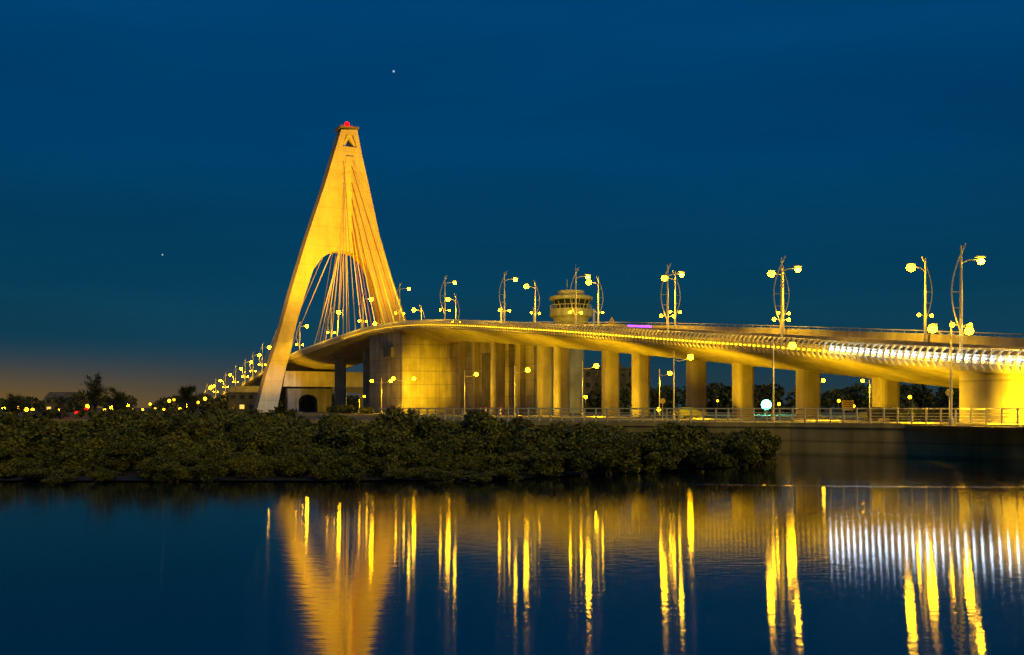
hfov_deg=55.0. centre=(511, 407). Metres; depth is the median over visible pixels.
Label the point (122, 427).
mangrove shrub
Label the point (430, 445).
mangrove shrub
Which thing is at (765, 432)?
mangrove shrub
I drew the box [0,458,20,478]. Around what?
mangrove shrub
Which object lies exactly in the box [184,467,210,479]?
mangrove shrub
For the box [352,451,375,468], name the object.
mangrove shrub
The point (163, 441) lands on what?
mangrove shrub
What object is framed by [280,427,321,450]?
mangrove shrub
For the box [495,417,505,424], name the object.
mangrove shrub
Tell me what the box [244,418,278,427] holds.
mangrove shrub
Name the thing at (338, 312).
street lamp
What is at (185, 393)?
casuarina tree
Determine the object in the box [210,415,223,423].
mangrove shrub
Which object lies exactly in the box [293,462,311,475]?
mangrove shrub
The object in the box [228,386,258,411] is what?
building
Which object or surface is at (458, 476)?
mangrove shrub
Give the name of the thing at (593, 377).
building
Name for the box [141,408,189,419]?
mangrove shrub
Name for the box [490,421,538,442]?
mangrove shrub
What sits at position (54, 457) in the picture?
mangrove shrub
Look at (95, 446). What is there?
mangrove shrub
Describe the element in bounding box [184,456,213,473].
mangrove shrub
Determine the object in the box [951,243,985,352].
street lamp
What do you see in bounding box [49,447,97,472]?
mangrove shrub
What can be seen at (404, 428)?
mangrove shrub
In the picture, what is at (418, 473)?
mangrove shrub
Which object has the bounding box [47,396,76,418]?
palm tree
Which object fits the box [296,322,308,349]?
street lamp
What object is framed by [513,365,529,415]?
street lamp
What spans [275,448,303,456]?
mangrove shrub
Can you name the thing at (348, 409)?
garden shrub
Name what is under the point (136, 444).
mangrove shrub
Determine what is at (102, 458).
mangrove shrub
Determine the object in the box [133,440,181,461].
mangrove shrub
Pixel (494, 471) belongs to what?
mangrove shrub
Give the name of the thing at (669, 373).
street lamp
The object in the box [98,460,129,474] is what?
mangrove shrub
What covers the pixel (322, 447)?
mangrove shrub
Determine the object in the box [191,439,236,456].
mangrove shrub
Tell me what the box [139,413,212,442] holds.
mangrove shrub
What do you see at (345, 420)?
mangrove shrub
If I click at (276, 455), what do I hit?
mangrove shrub
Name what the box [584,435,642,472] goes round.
mangrove shrub
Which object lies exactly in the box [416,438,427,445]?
mangrove shrub
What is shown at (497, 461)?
mangrove shrub
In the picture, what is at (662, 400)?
road sign
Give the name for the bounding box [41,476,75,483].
mangrove shrub
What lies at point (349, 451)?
mangrove shrub
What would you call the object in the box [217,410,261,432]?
mangrove shrub
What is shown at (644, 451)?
mangrove shrub
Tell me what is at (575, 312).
street lamp
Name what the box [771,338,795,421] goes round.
street lamp
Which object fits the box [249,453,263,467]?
mangrove shrub
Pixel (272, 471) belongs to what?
mangrove shrub
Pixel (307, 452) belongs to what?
mangrove shrub
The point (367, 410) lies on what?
garden shrub
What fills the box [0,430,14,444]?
mangrove shrub
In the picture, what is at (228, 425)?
mangrove shrub
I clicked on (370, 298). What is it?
street lamp
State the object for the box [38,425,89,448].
mangrove shrub
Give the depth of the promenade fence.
86.83 m
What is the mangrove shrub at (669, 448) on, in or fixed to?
on the mud flat
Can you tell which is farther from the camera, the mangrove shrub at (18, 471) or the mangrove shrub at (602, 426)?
the mangrove shrub at (602, 426)
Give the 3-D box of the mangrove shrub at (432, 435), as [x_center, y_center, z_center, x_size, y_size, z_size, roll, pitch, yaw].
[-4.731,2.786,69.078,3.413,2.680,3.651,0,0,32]
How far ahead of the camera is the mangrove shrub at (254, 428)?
69.46 m
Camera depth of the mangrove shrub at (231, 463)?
55.95 m
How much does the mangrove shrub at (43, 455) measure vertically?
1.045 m
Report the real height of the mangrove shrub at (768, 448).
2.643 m
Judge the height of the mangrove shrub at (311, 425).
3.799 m
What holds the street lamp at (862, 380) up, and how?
on the ground
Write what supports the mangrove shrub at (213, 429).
on the mud flat
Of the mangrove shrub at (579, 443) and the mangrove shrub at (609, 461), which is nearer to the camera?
the mangrove shrub at (609, 461)
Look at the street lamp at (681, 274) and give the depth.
133.19 m
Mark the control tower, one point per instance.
(559, 312)
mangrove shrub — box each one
[0,411,50,429]
[0,421,18,440]
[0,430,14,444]
[0,436,26,457]
[0,444,22,462]
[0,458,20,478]
[0,466,22,477]
[13,423,72,460]
[18,415,56,424]
[18,459,45,470]
[18,468,52,480]
[21,457,55,467]
[24,422,76,442]
[25,446,53,457]
[35,453,59,463]
[36,470,52,478]
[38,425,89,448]
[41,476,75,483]
[43,432,112,451]
[48,454,60,468]
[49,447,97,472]
[50,466,81,479]
[53,422,84,429]
[63,465,92,475]
[64,448,102,467]
[65,420,86,430]
[72,438,107,468]
[82,420,96,431]
[85,408,119,437]
[86,468,113,482]
[87,412,131,423]
[92,434,142,469]
[93,443,130,467]
[93,467,121,480]
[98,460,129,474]
[100,422,167,438]
[100,442,136,466]
[103,408,142,420]
[104,431,157,463]
[110,428,154,466]
[113,409,130,416]
[117,411,159,427]
[124,417,186,429]
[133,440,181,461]
[133,456,165,480]
[137,457,156,475]
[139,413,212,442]
[140,453,189,477]
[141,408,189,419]
[142,431,189,457]
[151,461,188,481]
[154,436,198,451]
[174,445,214,472]
[184,431,240,452]
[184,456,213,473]
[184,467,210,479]
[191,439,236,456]
[193,433,234,451]
[194,463,227,481]
[195,414,235,420]
[196,418,221,428]
[198,445,224,464]
[200,424,217,435]
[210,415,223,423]
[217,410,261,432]
[217,416,249,433]
[217,452,245,475]
[222,450,250,476]
[227,426,275,455]
[233,449,268,457]
[235,424,288,455]
[236,458,268,478]
[239,420,305,455]
[242,408,289,422]
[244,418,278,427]
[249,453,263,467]
[250,457,277,476]
[260,452,290,469]
[263,434,305,455]
[266,417,290,422]
[268,416,311,426]
[270,456,287,474]
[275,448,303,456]
[275,452,306,476]
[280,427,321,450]
[286,446,308,457]
[291,413,341,437]
[293,451,321,475]
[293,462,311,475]
[300,437,315,448]
[302,460,332,480]
[303,418,354,432]
[303,447,325,473]
[304,442,351,458]
[311,422,365,452]
[312,430,363,446]
[317,454,360,480]
[330,447,366,470]
[331,415,378,437]
[331,423,396,452]
[337,465,368,481]
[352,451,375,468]
[355,456,368,467]
[364,439,420,471]
[366,419,393,451]
[368,435,411,448]
[368,454,401,477]
[375,405,420,433]
[376,459,406,473]
[381,468,413,480]
[383,433,417,453]
[384,442,421,469]
[393,424,407,433]
[402,428,423,435]
[403,446,428,469]
[406,466,439,480]
[407,415,443,441]
[414,454,449,472]
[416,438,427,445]
[421,433,454,451]
[423,470,455,483]
[425,428,471,441]
[430,444,460,470]
[432,421,464,435]
[433,438,477,469]
[440,419,461,428]
[444,469,477,481]
[446,430,486,454]
[448,434,491,458]
[451,422,515,452]
[454,460,483,471]
[462,409,492,427]
[462,410,500,454]
[463,472,497,482]
[473,453,499,471]
[484,469,504,477]
[488,453,531,471]
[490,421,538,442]
[490,464,523,480]
[491,443,516,451]
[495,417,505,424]
[497,430,546,455]
[501,449,531,466]
[507,437,544,470]
[509,417,532,428]
[521,421,601,450]
[523,452,564,476]
[527,462,559,477]
[538,445,570,473]
[541,437,579,452]
[557,426,611,468]
[565,447,605,475]
[583,421,627,433]
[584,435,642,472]
[593,445,630,474]
[601,428,642,440]
[603,437,650,469]
[607,430,631,441]
[632,422,710,465]
[633,435,673,467]
[637,438,686,468]
[643,452,676,472]
[644,425,689,458]
[682,439,728,470]
[685,446,701,467]
[688,432,748,465]
[705,435,761,467]
[726,430,781,465]
[728,429,770,436]
[741,427,756,452]
[765,440,779,461]
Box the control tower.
[549,290,592,411]
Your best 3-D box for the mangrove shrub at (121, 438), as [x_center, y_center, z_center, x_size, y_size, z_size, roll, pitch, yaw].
[-24.782,2.861,62.502,2.689,2.495,3.317,0,0,35]
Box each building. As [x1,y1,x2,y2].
[44,392,83,411]
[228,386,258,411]
[584,363,631,411]
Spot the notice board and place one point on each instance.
(847, 403)
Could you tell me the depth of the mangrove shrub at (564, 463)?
58.36 m
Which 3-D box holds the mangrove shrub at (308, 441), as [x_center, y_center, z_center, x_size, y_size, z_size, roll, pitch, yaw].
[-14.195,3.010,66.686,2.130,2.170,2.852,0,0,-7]
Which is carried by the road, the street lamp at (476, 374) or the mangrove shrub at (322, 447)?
the street lamp at (476, 374)
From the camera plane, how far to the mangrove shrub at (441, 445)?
63.02 m
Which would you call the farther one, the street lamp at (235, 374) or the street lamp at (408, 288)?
the street lamp at (235, 374)
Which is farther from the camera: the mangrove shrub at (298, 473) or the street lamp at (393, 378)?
the street lamp at (393, 378)
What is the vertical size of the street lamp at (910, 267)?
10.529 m
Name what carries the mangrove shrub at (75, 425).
on the mud flat
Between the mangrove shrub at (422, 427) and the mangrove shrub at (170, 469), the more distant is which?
the mangrove shrub at (422, 427)
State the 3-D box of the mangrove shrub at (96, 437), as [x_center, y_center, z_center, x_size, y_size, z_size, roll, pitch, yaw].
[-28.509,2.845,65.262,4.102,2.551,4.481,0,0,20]
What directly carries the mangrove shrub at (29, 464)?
on the mud flat
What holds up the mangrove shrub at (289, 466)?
on the mud flat
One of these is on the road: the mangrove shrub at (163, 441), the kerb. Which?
the kerb
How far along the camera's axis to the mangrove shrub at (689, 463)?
64.95 m
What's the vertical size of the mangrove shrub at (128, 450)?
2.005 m
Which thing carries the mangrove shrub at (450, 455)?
on the mud flat
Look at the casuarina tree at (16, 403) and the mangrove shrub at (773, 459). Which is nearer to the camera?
the mangrove shrub at (773, 459)
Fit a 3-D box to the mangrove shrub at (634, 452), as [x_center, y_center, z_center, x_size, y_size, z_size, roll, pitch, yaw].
[7.102,2.952,62.079,3.026,2.314,2.915,0,0,18]
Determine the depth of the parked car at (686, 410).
123.27 m
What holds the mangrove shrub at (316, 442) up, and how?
on the mud flat
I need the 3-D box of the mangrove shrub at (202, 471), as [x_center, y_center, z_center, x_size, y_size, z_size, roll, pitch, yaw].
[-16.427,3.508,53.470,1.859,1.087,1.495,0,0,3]
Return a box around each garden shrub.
[325,404,340,413]
[337,404,355,413]
[356,407,373,413]
[899,407,936,421]
[934,411,948,421]
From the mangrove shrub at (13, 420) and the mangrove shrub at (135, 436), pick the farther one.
the mangrove shrub at (13, 420)
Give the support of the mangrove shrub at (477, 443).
on the mud flat
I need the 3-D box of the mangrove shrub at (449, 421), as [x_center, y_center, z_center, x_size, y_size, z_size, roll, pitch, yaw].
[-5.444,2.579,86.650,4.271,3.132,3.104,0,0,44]
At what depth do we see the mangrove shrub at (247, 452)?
62.86 m
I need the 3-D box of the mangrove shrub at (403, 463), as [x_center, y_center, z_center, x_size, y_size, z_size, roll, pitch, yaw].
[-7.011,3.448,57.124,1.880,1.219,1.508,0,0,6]
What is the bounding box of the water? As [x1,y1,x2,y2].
[0,454,1023,654]
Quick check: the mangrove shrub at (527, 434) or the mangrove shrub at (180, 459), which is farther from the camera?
the mangrove shrub at (527, 434)
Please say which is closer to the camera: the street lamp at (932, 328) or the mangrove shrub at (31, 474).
the mangrove shrub at (31, 474)
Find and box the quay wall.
[3,419,1023,460]
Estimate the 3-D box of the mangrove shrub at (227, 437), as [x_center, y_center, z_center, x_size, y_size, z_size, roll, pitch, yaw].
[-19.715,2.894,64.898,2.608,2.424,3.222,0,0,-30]
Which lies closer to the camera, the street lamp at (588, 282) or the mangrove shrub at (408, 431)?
the mangrove shrub at (408, 431)
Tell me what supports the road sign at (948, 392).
on the road
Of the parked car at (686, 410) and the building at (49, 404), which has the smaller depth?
the parked car at (686, 410)
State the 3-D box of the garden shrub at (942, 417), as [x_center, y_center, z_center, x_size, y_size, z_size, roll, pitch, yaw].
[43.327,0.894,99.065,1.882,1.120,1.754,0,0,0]
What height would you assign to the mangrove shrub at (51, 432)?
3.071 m
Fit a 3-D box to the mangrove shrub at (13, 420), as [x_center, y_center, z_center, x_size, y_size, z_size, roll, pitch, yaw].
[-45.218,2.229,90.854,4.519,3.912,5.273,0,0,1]
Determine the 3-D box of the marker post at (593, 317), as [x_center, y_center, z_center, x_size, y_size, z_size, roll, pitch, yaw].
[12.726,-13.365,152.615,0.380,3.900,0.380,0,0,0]
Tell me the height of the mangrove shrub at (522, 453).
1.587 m
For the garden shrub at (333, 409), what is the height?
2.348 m
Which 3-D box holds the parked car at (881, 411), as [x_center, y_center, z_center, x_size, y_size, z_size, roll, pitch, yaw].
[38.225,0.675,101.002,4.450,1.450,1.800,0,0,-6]
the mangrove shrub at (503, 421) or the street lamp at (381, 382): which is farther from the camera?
the street lamp at (381, 382)
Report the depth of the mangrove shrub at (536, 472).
56.27 m
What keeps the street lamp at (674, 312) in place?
on the cable stayed bridge
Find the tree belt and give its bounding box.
[0,381,958,418]
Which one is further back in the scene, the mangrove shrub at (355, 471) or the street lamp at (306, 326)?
the street lamp at (306, 326)
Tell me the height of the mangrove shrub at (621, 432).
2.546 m
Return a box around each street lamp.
[233,365,241,385]
[259,343,270,369]
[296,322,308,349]
[327,307,340,337]
[358,293,372,327]
[370,378,391,412]
[392,375,414,411]
[395,282,410,320]
[412,306,424,321]
[440,276,456,321]
[446,295,459,321]
[463,370,477,414]
[498,271,517,320]
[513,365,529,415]
[524,280,539,322]
[569,267,590,326]
[581,361,598,416]
[586,275,603,325]
[658,369,671,414]
[660,263,684,333]
[661,271,680,328]
[672,351,692,417]
[768,264,789,333]
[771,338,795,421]
[772,256,801,341]
[861,378,869,407]
[906,256,932,341]
[928,320,973,425]
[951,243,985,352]
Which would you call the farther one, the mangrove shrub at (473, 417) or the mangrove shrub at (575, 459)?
the mangrove shrub at (473, 417)
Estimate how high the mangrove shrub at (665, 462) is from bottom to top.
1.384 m
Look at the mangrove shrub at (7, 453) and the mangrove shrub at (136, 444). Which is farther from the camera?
the mangrove shrub at (136, 444)
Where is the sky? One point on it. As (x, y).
(163, 163)
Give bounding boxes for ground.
[15,408,958,422]
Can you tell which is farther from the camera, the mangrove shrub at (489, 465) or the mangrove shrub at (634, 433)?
the mangrove shrub at (634, 433)
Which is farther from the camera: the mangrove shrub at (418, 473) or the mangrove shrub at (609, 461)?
the mangrove shrub at (609, 461)
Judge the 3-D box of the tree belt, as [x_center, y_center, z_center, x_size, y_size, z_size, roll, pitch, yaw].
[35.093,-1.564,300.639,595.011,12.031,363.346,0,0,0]
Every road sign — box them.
[660,398,664,419]
[946,389,953,417]
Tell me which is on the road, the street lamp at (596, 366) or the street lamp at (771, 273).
the street lamp at (596, 366)
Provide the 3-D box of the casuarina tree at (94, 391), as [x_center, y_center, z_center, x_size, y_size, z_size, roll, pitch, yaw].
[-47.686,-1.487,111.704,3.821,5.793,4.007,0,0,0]
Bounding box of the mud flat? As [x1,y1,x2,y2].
[0,459,751,479]
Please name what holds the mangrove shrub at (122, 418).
on the mud flat
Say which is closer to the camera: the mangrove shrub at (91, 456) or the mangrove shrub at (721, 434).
the mangrove shrub at (91, 456)
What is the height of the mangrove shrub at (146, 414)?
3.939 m
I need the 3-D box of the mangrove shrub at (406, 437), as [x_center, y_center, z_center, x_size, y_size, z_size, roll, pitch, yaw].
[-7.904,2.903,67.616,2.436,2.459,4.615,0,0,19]
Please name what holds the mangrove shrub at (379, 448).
on the mud flat
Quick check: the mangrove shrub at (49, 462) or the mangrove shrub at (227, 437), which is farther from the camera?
the mangrove shrub at (227, 437)
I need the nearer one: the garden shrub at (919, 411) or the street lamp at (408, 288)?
the garden shrub at (919, 411)
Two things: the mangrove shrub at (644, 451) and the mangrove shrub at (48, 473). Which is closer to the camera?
the mangrove shrub at (48, 473)
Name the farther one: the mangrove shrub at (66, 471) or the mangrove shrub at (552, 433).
the mangrove shrub at (552, 433)
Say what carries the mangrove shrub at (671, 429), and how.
on the mud flat
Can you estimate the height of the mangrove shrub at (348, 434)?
3.219 m
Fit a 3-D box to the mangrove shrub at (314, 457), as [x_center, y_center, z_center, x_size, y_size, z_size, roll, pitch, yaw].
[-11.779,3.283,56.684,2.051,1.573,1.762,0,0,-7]
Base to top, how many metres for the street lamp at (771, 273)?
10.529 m
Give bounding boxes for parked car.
[669,407,706,417]
[860,407,906,420]
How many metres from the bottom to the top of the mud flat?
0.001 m
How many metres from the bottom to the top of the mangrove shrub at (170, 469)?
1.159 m
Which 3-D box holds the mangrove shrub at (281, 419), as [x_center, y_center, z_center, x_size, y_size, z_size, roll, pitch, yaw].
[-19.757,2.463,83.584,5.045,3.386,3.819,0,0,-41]
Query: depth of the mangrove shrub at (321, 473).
53.82 m
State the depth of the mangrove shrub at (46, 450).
66.67 m
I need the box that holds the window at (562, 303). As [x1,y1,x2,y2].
[552,299,589,307]
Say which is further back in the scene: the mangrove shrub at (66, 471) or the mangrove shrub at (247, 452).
the mangrove shrub at (247, 452)
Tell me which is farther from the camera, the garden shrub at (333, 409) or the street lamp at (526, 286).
the garden shrub at (333, 409)
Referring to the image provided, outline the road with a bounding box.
[298,412,1023,426]
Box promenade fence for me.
[379,408,1023,424]
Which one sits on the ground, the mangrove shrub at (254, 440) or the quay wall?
the quay wall
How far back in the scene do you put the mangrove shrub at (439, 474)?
51.92 m
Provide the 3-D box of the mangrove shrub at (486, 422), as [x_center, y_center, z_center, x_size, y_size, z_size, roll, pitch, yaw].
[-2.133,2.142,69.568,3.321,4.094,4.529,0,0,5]
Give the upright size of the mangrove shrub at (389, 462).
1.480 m
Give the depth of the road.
99.97 m
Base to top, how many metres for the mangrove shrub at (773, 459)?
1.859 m
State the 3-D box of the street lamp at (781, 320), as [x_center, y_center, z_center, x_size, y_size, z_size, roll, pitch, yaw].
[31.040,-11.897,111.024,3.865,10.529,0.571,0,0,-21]
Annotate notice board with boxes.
[842,400,853,410]
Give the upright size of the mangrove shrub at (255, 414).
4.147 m
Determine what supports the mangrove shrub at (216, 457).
on the mud flat
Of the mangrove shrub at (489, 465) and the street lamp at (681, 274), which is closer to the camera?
the mangrove shrub at (489, 465)
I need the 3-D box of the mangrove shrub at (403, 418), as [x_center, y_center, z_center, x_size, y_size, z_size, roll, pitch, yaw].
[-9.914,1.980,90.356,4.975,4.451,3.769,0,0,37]
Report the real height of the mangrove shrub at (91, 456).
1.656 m
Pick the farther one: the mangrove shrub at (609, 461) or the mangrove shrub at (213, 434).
the mangrove shrub at (213, 434)
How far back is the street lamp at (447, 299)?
253.61 m
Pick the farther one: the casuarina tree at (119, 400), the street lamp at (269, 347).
the street lamp at (269, 347)
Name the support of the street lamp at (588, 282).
on the cable stayed bridge
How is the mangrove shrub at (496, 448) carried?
on the mud flat
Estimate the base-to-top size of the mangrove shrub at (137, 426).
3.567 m
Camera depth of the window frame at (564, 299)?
246.84 m
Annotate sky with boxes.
[0,0,1023,407]
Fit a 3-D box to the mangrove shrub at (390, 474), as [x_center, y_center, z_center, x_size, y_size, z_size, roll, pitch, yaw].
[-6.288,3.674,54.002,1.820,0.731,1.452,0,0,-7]
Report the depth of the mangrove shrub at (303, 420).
81.76 m
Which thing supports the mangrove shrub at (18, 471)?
on the mud flat
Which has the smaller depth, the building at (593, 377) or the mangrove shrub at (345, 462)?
the mangrove shrub at (345, 462)
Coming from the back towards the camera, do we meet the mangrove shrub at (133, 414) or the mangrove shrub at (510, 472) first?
the mangrove shrub at (133, 414)
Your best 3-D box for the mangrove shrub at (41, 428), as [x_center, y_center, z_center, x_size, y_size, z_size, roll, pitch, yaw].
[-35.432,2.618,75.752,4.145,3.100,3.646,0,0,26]
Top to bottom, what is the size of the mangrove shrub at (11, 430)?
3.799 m
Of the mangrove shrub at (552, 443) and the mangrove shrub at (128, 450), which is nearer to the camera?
the mangrove shrub at (128, 450)
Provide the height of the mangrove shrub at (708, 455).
2.117 m
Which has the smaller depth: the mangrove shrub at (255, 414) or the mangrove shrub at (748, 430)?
the mangrove shrub at (748, 430)
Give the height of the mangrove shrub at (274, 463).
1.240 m
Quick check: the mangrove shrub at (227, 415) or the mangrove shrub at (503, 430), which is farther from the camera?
the mangrove shrub at (227, 415)
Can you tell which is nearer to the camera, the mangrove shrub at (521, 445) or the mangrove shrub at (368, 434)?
the mangrove shrub at (521, 445)
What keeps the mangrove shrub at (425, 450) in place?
on the mud flat
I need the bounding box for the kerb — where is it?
[303,412,1023,424]
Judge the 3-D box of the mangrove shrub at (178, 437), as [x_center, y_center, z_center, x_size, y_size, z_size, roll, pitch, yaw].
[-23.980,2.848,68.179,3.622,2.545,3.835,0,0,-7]
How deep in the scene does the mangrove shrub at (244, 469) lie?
54.41 m
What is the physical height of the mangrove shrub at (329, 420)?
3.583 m
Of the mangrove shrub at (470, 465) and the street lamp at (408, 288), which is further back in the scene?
the street lamp at (408, 288)
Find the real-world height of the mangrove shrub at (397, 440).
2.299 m
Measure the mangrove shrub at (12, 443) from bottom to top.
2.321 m
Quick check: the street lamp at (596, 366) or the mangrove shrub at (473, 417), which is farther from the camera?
the street lamp at (596, 366)
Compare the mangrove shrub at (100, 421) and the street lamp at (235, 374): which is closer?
the mangrove shrub at (100, 421)
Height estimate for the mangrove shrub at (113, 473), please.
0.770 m
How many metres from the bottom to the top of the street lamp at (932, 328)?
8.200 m
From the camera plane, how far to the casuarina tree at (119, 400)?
112.66 m
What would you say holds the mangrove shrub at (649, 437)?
on the mud flat
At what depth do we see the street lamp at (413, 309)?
274.55 m
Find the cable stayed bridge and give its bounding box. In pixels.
[215,122,1023,423]
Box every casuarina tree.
[1,393,31,417]
[76,369,110,414]
[104,386,134,411]
[171,383,199,413]
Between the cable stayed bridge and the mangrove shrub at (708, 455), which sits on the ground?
the cable stayed bridge
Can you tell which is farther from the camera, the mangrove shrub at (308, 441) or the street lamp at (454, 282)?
the street lamp at (454, 282)
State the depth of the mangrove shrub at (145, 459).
56.99 m
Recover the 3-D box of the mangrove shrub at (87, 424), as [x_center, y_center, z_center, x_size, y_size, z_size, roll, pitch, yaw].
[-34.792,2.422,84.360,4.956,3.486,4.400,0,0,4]
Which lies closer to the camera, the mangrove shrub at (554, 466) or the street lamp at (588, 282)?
the mangrove shrub at (554, 466)
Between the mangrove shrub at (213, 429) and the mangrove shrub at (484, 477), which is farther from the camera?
the mangrove shrub at (213, 429)
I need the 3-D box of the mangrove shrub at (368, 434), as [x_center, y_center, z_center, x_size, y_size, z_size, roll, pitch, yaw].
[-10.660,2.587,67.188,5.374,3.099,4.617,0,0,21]
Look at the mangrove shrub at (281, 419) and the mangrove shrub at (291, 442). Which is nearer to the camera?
the mangrove shrub at (291, 442)
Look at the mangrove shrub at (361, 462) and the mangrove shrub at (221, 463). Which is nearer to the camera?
the mangrove shrub at (221, 463)
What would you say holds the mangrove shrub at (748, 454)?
on the mud flat
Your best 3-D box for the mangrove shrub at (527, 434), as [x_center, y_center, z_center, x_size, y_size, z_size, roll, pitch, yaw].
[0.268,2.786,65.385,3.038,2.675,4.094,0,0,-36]
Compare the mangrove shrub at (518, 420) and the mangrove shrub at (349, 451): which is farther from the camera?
the mangrove shrub at (518, 420)
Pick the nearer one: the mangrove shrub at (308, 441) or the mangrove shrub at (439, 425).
the mangrove shrub at (308, 441)
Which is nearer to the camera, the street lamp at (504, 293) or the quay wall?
the quay wall
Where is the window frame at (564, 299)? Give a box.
[552,299,589,308]
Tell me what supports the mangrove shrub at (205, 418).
on the mud flat
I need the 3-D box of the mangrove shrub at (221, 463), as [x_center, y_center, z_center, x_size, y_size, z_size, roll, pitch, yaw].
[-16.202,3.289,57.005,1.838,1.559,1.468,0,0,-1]
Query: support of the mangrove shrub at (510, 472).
on the mud flat
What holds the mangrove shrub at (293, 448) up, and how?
on the mud flat
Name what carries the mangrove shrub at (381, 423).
on the mud flat
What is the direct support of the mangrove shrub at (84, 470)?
on the mud flat
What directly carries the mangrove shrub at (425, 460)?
on the mud flat
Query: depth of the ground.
157.66 m
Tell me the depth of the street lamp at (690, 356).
117.94 m
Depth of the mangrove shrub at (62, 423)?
93.04 m
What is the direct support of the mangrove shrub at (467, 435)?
on the mud flat
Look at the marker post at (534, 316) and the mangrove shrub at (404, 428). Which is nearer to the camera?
the mangrove shrub at (404, 428)
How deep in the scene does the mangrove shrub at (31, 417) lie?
101.89 m
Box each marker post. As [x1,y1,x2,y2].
[533,308,534,325]
[593,309,594,327]
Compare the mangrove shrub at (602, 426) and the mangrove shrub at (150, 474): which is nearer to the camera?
the mangrove shrub at (150, 474)
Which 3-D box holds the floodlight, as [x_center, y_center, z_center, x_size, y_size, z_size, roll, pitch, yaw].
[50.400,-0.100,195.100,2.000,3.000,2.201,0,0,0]
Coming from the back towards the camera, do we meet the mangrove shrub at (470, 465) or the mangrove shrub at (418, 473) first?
the mangrove shrub at (470, 465)
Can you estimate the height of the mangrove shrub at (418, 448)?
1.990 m
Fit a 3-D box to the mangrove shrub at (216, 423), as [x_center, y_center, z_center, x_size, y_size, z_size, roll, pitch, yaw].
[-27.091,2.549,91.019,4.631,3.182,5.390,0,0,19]
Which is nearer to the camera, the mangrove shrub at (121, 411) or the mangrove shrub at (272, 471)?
the mangrove shrub at (272, 471)
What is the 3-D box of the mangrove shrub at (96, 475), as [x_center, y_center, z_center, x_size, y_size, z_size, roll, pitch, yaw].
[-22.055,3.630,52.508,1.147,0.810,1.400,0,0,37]
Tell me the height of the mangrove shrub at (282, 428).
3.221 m
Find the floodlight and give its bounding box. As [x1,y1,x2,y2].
[761,400,770,414]
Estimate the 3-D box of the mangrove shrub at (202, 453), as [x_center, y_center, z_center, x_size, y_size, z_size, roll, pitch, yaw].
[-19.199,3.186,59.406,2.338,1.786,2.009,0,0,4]
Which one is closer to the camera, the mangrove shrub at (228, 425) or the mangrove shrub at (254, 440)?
the mangrove shrub at (254, 440)
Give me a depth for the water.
25.26 m

